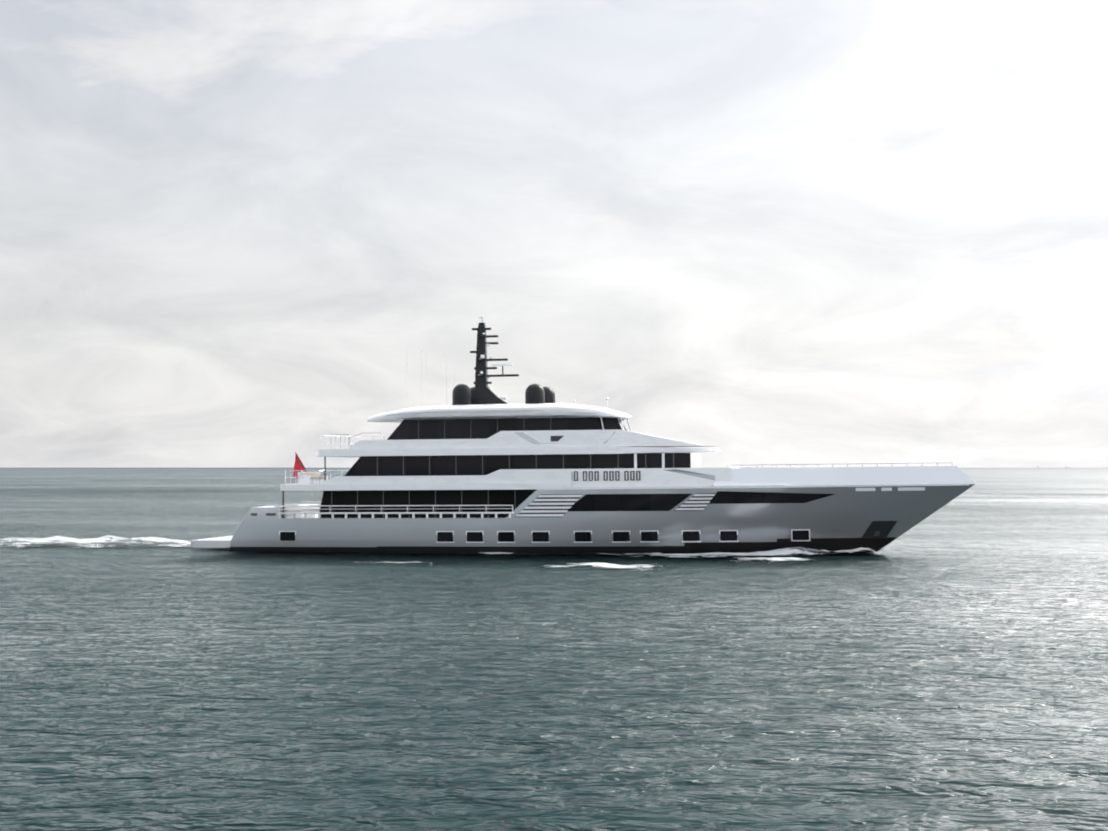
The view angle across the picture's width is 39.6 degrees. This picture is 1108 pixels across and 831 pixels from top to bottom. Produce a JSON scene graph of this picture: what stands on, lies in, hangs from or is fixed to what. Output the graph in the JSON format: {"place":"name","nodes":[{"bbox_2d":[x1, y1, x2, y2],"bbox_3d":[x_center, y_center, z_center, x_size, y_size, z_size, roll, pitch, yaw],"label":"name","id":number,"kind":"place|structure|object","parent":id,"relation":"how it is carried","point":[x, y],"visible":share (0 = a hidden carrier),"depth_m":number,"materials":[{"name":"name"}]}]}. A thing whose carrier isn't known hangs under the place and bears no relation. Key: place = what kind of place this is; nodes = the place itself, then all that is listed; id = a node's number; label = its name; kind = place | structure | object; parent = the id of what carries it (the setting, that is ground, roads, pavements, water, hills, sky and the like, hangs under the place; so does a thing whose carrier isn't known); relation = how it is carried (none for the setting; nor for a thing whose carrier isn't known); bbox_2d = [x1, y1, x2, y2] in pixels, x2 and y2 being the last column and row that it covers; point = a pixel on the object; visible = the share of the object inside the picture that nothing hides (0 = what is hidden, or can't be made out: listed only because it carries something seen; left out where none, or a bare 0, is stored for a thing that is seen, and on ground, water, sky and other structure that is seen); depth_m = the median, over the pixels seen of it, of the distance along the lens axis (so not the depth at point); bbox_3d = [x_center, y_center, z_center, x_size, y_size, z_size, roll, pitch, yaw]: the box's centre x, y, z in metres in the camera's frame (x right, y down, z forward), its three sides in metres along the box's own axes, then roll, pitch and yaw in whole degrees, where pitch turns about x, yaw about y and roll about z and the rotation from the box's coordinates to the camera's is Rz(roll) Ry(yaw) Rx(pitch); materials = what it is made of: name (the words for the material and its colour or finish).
{"place":"outdoors","nodes":[
{"label":"outdoors","id":0,"kind":"place"},
{"bbox_2d":[0,468,1107,830],"bbox_3d":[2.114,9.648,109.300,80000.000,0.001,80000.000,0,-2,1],"label":"sea","id":1,"kind":"structure","parent":0,"point":[944,668],"depth_m":43.68,"materials":[{"name":"liquid"}]},
{"bbox_2d":[0,535,195,549],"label":"stern wake","id":2,"kind":"object","parent":1,"relation":"on","point":[84,541],"visible":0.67,"depth_m":115.13,"materials":[{"name":"liquid"}]},
{"bbox_2d":[226,551,882,568],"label":"hull shade","id":3,"kind":"object","parent":1,"relation":"on","point":[370,556],"visible":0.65,"depth_m":102.91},
{"bbox_2d":[738,557,809,561],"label":"sea foam","id":4,"kind":"object","parent":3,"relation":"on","point":[780,558],"visible":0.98,"depth_m":97.85,"materials":[{"name":"liquid"}]},
{"bbox_2d":[465,552,661,554],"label":"sea foam","id":5,"kind":"object","parent":1,"relation":"on","point":[536,553],"visible":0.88,"depth_m":105.15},
{"bbox_2d":[191,317,974,554],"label":"yacht","id":6,"kind":"object","parent":1,"relation":"on","point":[481,466],"visible":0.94,"depth_m":105.46,"materials":[{"name":"silver metal"}]},
{"bbox_2d":[543,562,658,569],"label":"sea foam","id":7,"kind":"object","parent":1,"relation":"on","point":[612,565],"visible":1,"depth_m":90.40,"materials":[{"name":"liquid"}]},
{"bbox_2d":[631,547,881,557],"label":"bow wave","id":8,"kind":"object","parent":1,"relation":"on","point":[790,551],"depth_m":103.33,"materials":[{"name":"white liquid"}]},
{"bbox_2d":[0,0,1107,467],"label":"sky","id":9,"kind":"structure","parent":0,"point":[234,233],"materials":[{"name":"white"}]}
]}

